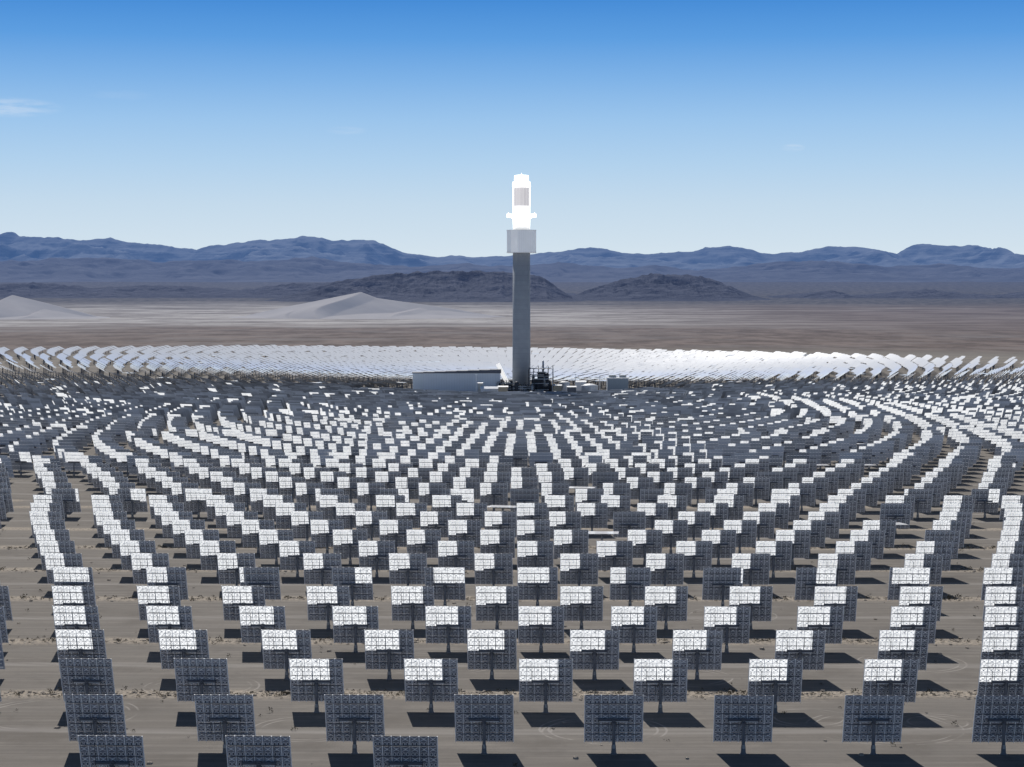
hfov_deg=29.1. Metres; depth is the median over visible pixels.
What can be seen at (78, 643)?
heliostat
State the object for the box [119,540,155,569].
heliostat
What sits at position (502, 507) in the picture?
heliostat
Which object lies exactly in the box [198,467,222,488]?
heliostat
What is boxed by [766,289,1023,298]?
desert knolls
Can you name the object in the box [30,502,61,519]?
heliostat
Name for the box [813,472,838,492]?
heliostat
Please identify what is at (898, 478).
heliostat
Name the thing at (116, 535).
heliostat
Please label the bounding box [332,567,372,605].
heliostat
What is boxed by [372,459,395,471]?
heliostat
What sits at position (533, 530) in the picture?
heliostat
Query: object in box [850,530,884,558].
heliostat
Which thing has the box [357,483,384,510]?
heliostat
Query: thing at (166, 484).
heliostat
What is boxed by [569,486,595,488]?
heliostat
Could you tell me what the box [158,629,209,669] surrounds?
heliostat
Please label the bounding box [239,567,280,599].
heliostat
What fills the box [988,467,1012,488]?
heliostat
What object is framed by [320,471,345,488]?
heliostat
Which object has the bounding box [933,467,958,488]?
heliostat
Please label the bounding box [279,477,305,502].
heliostat
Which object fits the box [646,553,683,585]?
heliostat
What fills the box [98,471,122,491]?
heliostat
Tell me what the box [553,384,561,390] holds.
equipment shed
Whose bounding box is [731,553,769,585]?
heliostat
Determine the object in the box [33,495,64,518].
heliostat
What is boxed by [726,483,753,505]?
heliostat
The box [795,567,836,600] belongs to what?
heliostat
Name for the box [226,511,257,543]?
heliostat
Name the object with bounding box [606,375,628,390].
cooling block
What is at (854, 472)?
heliostat
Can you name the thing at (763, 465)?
heliostat
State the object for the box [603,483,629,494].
heliostat
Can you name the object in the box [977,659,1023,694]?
heliostat
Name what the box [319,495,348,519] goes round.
heliostat
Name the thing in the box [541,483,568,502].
heliostat
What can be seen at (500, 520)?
heliostat
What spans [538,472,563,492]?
heliostat
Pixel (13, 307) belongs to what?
sand dune
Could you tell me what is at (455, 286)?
dark mesa
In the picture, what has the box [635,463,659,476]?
heliostat
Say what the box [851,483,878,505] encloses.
heliostat
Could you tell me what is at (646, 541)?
heliostat
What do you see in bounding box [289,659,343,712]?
heliostat
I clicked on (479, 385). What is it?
equipment shed
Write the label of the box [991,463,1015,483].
heliostat
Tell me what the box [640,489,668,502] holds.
heliostat
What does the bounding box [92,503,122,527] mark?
heliostat
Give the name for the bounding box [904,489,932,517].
heliostat
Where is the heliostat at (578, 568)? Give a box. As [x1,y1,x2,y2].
[560,553,597,585]
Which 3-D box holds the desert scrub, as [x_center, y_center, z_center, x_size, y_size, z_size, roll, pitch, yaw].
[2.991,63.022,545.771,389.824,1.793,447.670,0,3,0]
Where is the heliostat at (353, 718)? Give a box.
[324,694,384,753]
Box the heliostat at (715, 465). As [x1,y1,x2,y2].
[698,459,721,471]
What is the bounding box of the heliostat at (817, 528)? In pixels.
[793,520,825,553]
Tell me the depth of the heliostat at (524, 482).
831.74 m
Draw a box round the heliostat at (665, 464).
[651,459,674,471]
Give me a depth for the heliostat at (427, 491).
806.65 m
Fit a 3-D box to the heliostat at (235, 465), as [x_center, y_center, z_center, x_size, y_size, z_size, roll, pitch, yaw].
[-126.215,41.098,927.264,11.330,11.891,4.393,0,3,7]
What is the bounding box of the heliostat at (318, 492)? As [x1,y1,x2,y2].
[315,488,343,510]
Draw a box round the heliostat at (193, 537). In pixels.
[184,529,218,564]
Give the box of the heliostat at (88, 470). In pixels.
[85,463,109,482]
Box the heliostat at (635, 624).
[611,606,656,652]
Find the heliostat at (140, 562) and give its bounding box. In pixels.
[131,553,169,583]
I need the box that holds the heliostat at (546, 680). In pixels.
[519,659,572,712]
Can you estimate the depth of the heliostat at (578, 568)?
586.58 m
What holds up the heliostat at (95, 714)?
on the ground
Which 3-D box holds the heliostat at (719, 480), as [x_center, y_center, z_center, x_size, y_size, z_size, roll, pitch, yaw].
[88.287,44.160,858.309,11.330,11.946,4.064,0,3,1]
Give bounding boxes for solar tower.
[507,173,535,386]
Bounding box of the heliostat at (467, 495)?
[445,489,473,502]
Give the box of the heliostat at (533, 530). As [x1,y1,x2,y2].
[517,520,549,540]
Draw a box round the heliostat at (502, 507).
[487,505,516,510]
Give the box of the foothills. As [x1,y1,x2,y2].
[0,256,1023,281]
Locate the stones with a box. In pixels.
[1,522,994,764]
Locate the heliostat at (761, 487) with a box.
[743,477,769,504]
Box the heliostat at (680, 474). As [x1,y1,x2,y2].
[667,467,692,482]
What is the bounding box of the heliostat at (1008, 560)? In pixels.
[991,553,1023,584]
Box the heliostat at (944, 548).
[915,541,952,570]
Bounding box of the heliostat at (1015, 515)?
[1005,511,1023,519]
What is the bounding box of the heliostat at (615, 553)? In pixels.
[596,541,632,570]
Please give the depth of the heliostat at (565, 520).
700.13 m
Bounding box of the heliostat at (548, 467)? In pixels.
[536,463,560,476]
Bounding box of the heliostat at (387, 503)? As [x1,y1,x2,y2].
[376,495,404,519]
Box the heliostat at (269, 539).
[258,529,293,564]
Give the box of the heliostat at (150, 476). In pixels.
[144,467,169,492]
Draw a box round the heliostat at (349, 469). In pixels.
[338,463,362,476]
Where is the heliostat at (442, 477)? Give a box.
[429,471,455,488]
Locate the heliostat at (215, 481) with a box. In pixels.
[210,471,235,492]
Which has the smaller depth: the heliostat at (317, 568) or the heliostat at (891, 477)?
the heliostat at (317, 568)
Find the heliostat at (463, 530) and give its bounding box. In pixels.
[448,520,480,546]
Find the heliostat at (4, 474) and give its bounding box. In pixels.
[0,471,11,492]
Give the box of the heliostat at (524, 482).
[511,477,537,488]
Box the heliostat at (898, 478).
[879,467,903,488]
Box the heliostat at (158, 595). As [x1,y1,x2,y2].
[136,586,180,620]
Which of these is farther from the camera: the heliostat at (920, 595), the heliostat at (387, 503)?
the heliostat at (387, 503)
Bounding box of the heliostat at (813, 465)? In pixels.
[793,459,816,476]
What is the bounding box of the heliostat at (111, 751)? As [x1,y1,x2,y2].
[78,735,144,766]
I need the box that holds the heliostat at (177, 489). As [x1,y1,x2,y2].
[171,483,198,510]
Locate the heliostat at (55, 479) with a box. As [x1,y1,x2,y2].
[41,477,67,494]
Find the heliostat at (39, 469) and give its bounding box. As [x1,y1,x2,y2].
[36,467,60,487]
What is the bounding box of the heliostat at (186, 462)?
[183,459,206,477]
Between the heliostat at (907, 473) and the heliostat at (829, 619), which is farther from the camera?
the heliostat at (907, 473)
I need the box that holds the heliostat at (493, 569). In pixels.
[474,553,512,585]
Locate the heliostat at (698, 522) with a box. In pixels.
[678,511,709,540]
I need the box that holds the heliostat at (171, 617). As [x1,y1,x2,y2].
[146,606,192,642]
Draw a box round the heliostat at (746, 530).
[723,520,756,552]
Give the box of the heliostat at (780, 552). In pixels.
[755,541,791,577]
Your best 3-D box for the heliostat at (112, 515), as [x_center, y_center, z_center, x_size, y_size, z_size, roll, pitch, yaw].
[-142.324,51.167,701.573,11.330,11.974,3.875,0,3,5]
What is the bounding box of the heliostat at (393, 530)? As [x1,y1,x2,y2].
[379,520,412,552]
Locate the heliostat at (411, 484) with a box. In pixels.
[395,477,421,502]
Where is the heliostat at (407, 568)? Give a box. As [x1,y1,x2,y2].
[389,553,426,585]
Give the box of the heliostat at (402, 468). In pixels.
[388,463,412,476]
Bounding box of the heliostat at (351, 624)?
[332,606,378,652]
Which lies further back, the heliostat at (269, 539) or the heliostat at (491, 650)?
the heliostat at (269, 539)
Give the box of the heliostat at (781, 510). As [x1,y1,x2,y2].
[758,503,788,533]
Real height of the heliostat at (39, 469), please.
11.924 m
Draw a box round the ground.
[0,281,1023,766]
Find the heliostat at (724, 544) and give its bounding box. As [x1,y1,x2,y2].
[701,530,735,564]
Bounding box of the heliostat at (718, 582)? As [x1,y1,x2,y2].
[702,567,743,605]
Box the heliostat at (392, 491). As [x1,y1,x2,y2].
[380,488,408,502]
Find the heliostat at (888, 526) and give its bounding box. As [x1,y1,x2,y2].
[862,520,895,547]
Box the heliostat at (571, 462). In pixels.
[558,459,581,471]
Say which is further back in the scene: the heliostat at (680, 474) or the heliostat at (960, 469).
the heliostat at (960, 469)
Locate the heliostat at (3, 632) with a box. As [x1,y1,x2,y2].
[0,606,8,642]
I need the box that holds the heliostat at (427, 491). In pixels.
[418,483,445,510]
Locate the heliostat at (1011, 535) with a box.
[1000,530,1023,540]
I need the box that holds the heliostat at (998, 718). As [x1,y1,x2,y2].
[972,695,1023,754]
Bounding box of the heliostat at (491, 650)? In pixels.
[467,630,516,679]
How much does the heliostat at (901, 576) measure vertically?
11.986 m
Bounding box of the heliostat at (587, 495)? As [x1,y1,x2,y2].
[575,489,603,510]
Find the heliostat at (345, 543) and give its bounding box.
[332,529,366,564]
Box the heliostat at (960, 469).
[939,463,963,488]
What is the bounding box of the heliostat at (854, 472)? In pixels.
[835,463,859,488]
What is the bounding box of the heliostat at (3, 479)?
[0,477,7,487]
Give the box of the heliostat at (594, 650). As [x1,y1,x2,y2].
[570,630,619,679]
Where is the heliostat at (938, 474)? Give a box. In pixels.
[925,472,951,492]
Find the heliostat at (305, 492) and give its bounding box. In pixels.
[295,483,322,510]
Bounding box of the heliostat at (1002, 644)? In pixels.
[981,630,1023,658]
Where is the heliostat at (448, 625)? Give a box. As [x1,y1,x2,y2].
[425,606,470,652]
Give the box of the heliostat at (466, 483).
[453,477,479,498]
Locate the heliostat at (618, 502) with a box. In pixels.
[601,495,629,518]
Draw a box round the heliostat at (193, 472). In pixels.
[188,463,212,482]
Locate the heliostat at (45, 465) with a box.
[33,463,56,482]
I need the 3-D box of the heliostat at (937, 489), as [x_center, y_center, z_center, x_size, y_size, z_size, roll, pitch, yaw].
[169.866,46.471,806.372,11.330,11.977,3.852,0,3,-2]
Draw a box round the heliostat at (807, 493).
[788,483,815,510]
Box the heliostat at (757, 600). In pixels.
[729,586,772,629]
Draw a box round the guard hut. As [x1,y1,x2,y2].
[498,386,507,391]
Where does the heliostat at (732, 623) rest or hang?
on the ground
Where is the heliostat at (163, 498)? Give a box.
[148,495,177,518]
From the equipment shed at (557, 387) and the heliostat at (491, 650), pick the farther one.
the equipment shed at (557, 387)
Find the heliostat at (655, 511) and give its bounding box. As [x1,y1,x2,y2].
[637,503,667,529]
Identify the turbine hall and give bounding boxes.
[412,369,500,391]
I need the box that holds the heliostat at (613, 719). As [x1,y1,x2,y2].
[584,695,643,754]
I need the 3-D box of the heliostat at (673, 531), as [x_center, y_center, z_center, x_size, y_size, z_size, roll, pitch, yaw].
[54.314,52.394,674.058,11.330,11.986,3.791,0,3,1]
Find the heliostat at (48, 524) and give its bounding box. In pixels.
[32,519,64,546]
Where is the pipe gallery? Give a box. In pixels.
[496,363,507,384]
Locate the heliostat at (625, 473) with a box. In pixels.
[615,467,639,482]
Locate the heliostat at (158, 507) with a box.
[153,502,183,527]
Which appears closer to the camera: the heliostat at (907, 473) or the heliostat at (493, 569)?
the heliostat at (493, 569)
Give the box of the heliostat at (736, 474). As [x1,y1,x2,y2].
[719,467,744,482]
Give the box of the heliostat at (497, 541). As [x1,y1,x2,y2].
[480,530,514,557]
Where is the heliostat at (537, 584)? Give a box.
[517,567,557,605]
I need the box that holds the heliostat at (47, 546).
[38,540,75,569]
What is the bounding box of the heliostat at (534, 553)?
[517,541,552,566]
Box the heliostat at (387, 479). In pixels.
[375,471,400,488]
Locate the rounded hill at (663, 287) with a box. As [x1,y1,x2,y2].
[573,273,770,300]
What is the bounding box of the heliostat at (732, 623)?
[704,606,749,652]
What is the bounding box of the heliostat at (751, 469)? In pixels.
[734,463,758,476]
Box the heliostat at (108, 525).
[102,519,135,546]
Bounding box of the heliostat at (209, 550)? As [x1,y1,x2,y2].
[199,540,235,576]
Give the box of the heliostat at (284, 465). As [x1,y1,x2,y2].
[278,458,301,471]
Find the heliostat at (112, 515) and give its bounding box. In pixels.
[95,511,126,536]
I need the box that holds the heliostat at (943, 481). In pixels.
[921,477,947,498]
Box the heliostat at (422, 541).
[406,529,440,557]
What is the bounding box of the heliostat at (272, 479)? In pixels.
[265,471,290,494]
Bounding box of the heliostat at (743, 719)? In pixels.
[713,695,773,754]
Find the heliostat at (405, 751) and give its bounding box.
[373,736,438,766]
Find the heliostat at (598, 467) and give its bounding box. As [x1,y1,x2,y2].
[585,463,609,482]
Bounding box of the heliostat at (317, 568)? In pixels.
[303,553,340,585]
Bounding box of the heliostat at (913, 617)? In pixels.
[890,606,937,643]
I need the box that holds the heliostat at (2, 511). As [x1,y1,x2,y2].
[0,495,6,518]
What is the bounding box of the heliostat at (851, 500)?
[828,495,857,519]
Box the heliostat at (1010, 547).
[996,541,1023,553]
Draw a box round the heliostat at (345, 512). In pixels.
[336,503,365,529]
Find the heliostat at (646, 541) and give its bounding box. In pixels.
[627,530,661,564]
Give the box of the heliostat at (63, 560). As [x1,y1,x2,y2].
[44,553,82,583]
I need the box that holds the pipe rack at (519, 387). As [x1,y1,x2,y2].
[512,381,534,391]
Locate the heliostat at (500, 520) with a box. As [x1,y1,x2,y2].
[484,511,516,537]
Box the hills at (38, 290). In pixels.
[0,282,575,297]
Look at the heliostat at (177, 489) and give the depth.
806.97 m
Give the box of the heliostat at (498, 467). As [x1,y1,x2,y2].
[487,463,511,483]
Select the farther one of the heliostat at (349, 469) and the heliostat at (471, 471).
the heliostat at (349, 469)
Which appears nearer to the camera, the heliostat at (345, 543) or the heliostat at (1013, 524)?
the heliostat at (345, 543)
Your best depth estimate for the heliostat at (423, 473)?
878.71 m
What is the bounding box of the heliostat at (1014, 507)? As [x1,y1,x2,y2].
[1002,503,1023,528]
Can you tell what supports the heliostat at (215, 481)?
on the ground
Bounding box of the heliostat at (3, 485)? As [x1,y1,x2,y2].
[0,483,7,488]
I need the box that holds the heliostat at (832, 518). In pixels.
[808,511,839,543]
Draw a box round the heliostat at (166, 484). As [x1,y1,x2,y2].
[161,477,187,494]
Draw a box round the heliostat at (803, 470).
[784,463,809,482]
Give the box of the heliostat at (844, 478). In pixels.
[825,467,850,492]
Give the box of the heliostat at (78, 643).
[55,629,106,668]
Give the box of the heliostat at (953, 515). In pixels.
[939,511,971,537]
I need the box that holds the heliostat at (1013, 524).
[1003,520,1023,529]
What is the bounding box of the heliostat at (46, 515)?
[29,511,60,536]
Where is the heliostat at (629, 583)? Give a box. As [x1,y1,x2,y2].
[610,567,650,605]
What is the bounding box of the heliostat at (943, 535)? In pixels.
[924,530,959,558]
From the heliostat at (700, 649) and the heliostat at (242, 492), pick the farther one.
the heliostat at (242, 492)
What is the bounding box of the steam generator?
[528,364,553,391]
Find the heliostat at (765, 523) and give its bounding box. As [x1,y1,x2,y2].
[743,511,774,540]
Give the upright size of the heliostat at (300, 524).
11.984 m
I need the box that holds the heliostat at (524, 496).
[510,489,538,511]
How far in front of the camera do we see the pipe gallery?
1697.62 m
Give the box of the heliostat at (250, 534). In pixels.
[241,520,274,552]
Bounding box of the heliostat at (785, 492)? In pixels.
[771,489,799,494]
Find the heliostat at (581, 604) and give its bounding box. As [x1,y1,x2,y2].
[560,586,602,629]
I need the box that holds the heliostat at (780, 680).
[748,659,802,713]
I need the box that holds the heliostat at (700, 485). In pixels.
[684,477,711,503]
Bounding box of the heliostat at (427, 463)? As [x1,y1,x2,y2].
[419,459,442,471]
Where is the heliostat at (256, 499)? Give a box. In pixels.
[249,488,277,517]
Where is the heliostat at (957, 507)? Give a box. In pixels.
[942,503,972,528]
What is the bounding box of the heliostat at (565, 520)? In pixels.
[549,511,580,537]
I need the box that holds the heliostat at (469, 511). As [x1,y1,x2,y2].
[456,503,486,527]
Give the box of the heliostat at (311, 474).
[303,467,328,482]
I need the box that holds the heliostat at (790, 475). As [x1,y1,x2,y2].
[772,467,797,488]
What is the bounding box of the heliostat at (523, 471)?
[511,467,536,476]
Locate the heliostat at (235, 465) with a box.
[231,459,254,476]
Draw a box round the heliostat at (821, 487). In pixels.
[802,477,828,504]
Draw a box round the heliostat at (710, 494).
[705,489,733,502]
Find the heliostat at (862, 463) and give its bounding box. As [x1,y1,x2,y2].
[841,459,864,478]
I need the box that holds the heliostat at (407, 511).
[396,503,426,527]
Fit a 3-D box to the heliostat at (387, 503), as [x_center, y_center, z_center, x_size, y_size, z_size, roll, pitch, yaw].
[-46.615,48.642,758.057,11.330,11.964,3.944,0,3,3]
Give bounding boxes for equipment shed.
[478,382,482,391]
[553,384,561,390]
[567,386,576,392]
[576,381,586,390]
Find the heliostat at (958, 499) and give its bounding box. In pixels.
[943,495,972,502]
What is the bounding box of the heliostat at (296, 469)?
[289,463,312,476]
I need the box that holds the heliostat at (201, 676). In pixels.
[174,658,229,701]
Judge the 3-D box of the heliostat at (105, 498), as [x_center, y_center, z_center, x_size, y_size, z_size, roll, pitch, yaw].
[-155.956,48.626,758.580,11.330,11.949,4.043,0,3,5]
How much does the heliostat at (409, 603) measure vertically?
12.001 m
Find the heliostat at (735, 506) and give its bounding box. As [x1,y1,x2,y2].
[714,495,743,519]
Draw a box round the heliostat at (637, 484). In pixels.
[626,477,653,502]
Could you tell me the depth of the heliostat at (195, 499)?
782.92 m
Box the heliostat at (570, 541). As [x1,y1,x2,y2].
[554,530,588,557]
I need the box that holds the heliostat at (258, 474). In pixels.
[251,467,275,488]
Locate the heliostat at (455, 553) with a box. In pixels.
[438,541,473,569]
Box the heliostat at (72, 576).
[52,567,95,599]
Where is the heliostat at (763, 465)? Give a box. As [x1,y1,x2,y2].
[745,459,768,471]
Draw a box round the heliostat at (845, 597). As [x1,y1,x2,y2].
[814,586,857,621]
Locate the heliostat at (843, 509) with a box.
[819,503,849,528]
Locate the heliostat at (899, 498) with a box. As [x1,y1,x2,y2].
[885,495,914,518]
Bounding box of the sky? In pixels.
[0,0,1023,256]
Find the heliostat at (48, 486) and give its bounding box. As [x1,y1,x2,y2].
[44,482,71,494]
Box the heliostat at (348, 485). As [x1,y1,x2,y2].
[337,477,363,502]
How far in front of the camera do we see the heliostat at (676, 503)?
756.70 m
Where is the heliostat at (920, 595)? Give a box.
[899,586,942,621]
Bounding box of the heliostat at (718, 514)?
[697,503,727,529]
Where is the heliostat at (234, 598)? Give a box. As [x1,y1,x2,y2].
[221,586,265,620]
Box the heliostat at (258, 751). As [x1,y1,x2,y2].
[225,735,291,766]
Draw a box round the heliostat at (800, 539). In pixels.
[775,530,810,564]
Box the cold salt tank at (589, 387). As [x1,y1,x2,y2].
[581,383,597,390]
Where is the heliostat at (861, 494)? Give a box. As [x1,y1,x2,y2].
[837,489,865,511]
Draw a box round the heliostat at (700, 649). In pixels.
[672,630,722,679]
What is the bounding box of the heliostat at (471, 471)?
[459,467,484,482]
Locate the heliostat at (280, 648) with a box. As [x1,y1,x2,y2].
[261,629,311,679]
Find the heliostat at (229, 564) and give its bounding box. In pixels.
[217,553,255,585]
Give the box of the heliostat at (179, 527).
[172,519,204,546]
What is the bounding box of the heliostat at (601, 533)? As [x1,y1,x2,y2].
[588,531,618,540]
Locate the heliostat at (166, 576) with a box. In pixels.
[146,567,187,599]
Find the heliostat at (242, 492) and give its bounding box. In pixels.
[233,483,260,510]
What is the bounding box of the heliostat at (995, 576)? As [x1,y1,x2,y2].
[981,567,1023,599]
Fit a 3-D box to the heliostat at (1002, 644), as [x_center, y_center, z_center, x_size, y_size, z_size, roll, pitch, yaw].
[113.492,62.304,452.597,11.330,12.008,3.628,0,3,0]
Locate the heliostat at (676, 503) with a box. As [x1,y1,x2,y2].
[657,495,686,519]
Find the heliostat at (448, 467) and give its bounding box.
[437,463,461,476]
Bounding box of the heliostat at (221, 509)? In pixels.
[214,503,244,527]
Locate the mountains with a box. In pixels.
[0,232,1023,270]
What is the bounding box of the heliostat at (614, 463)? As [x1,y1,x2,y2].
[604,459,628,471]
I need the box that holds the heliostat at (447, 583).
[425,567,465,605]
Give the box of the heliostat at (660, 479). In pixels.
[647,472,672,488]
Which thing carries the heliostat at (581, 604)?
on the ground
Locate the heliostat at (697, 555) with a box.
[676,541,712,577]
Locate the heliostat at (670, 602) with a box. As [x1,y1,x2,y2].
[644,586,687,629]
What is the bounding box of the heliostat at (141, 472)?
[137,463,160,482]
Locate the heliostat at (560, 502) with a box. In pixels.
[545,495,573,518]
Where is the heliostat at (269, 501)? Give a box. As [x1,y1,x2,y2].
[262,495,291,518]
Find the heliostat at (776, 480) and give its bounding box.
[757,472,782,497]
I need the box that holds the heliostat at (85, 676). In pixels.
[58,658,114,700]
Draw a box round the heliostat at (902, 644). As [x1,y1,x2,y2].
[878,630,928,670]
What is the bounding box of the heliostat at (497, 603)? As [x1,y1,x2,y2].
[476,586,518,629]
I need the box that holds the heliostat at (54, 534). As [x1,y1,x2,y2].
[35,529,69,557]
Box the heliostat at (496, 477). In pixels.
[484,472,509,492]
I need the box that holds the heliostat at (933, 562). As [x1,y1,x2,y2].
[904,554,942,584]
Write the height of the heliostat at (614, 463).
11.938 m
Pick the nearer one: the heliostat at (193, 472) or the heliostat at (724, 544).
the heliostat at (724, 544)
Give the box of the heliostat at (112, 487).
[108,483,135,494]
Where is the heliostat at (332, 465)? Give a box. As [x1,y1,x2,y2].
[325,458,349,471]
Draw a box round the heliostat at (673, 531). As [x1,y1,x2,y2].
[654,520,687,552]
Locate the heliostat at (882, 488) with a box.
[861,477,887,499]
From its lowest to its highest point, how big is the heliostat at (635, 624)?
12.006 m
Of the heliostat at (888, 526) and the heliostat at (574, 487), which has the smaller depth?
the heliostat at (888, 526)
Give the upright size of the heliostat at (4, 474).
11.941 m
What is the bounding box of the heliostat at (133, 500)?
[117,488,147,517]
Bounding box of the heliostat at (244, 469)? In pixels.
[238,463,262,482]
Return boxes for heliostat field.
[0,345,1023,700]
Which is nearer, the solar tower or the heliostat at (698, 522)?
the heliostat at (698, 522)
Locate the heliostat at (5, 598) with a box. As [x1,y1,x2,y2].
[0,586,12,620]
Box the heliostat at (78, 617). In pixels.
[52,605,99,629]
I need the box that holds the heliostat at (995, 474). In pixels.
[983,472,1008,476]
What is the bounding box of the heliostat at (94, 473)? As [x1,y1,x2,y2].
[91,467,114,492]
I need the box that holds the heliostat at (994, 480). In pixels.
[981,477,1008,494]
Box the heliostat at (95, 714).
[64,694,126,741]
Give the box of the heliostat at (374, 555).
[358,541,394,577]
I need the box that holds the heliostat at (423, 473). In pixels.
[408,468,432,482]
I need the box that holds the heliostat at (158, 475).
[154,471,179,492]
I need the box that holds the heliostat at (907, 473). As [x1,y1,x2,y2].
[886,463,910,488]
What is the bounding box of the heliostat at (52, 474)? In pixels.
[41,471,65,476]
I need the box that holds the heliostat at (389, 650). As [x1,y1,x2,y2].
[364,629,413,679]
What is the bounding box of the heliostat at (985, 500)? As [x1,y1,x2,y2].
[971,489,999,517]
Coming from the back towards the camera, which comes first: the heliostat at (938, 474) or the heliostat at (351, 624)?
the heliostat at (938, 474)
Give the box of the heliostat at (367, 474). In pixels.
[356,467,380,482]
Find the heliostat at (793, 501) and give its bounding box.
[771,495,800,519]
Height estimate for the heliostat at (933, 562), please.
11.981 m
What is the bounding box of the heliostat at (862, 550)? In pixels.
[835,541,871,577]
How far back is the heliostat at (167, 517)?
700.52 m
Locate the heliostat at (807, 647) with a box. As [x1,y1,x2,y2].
[775,630,825,679]
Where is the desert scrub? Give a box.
[0,525,1023,766]
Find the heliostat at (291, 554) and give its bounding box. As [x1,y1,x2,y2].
[279,541,314,577]
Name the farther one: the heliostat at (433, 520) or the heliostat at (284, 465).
the heliostat at (284, 465)
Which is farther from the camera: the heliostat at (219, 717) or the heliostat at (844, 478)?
the heliostat at (844, 478)
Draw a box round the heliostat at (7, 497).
[0,489,13,511]
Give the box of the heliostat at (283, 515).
[275,503,305,529]
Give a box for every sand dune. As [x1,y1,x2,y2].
[0,295,110,319]
[230,292,502,318]
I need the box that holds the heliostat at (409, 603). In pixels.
[391,586,433,629]
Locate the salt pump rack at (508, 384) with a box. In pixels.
[499,380,515,390]
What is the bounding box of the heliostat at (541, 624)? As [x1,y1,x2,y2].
[518,606,563,652]
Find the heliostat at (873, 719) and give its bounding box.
[842,695,904,754]
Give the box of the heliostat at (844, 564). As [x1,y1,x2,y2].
[817,553,856,585]
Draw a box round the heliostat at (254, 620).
[239,606,285,652]
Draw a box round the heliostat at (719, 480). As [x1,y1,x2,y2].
[702,472,727,488]
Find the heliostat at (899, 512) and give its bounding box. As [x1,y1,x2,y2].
[880,503,911,533]
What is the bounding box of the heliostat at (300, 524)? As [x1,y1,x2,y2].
[290,511,322,540]
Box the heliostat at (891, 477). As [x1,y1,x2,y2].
[869,472,894,492]
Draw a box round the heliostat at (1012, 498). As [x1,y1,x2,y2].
[999,495,1023,519]
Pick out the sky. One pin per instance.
(406, 126)
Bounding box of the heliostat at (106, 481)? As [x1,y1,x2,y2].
[102,477,127,494]
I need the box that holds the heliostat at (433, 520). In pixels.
[420,511,451,536]
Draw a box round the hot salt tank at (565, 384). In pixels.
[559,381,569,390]
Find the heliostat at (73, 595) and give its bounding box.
[51,586,95,605]
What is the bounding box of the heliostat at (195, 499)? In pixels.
[184,488,211,517]
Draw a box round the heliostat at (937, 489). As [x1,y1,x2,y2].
[914,483,941,505]
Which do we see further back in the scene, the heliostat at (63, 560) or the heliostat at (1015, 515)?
the heliostat at (1015, 515)
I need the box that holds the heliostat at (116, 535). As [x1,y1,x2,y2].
[110,529,144,557]
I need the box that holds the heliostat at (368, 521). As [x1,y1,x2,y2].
[355,511,386,540]
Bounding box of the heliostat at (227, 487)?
[220,477,246,494]
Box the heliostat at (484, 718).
[454,694,513,754]
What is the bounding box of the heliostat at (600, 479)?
[593,472,618,488]
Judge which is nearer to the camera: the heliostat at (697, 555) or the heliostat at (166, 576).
the heliostat at (166, 576)
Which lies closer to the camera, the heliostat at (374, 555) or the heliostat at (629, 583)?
the heliostat at (629, 583)
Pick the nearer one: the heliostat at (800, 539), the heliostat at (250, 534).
the heliostat at (800, 539)
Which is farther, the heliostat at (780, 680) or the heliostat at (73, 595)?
the heliostat at (73, 595)
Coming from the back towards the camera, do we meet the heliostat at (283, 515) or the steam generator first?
the steam generator
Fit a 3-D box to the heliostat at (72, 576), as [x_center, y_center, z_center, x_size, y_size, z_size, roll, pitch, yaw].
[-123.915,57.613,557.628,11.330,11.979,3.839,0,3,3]
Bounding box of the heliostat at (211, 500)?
[206,495,234,518]
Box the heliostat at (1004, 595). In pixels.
[982,586,1023,621]
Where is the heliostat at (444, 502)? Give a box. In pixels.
[432,495,461,519]
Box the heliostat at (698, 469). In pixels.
[684,463,708,476]
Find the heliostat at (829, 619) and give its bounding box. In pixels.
[796,606,843,643]
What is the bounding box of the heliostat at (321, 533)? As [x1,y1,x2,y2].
[310,520,343,552]
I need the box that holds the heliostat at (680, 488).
[664,483,691,505]
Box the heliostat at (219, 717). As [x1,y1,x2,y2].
[194,694,255,753]
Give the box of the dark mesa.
[264,270,586,301]
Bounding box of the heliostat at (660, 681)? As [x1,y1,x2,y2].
[633,659,687,712]
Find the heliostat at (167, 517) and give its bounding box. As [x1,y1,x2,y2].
[160,511,192,536]
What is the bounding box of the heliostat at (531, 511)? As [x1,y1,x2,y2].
[517,503,546,519]
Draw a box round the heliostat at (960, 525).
[932,520,965,547]
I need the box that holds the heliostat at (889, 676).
[862,659,918,702]
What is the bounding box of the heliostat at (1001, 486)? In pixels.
[978,483,1005,505]
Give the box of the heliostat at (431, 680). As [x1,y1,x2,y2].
[404,658,457,712]
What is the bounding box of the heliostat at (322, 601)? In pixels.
[306,586,349,629]
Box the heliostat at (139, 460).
[135,458,158,477]
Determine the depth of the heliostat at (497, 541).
645.75 m
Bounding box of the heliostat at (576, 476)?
[563,467,587,486]
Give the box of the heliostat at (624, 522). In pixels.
[613,511,644,537]
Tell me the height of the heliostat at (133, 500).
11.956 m
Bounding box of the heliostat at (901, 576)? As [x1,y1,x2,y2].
[888,567,929,600]
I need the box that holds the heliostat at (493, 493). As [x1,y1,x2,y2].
[480,483,507,510]
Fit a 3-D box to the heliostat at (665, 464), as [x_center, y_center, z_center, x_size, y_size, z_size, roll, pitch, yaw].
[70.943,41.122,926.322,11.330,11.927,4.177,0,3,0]
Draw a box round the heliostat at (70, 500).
[50,488,80,517]
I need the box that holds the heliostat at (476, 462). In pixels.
[465,459,488,471]
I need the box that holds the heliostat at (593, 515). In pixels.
[577,503,606,530]
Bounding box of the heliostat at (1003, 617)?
[982,606,1023,639]
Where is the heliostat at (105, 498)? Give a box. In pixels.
[91,495,120,502]

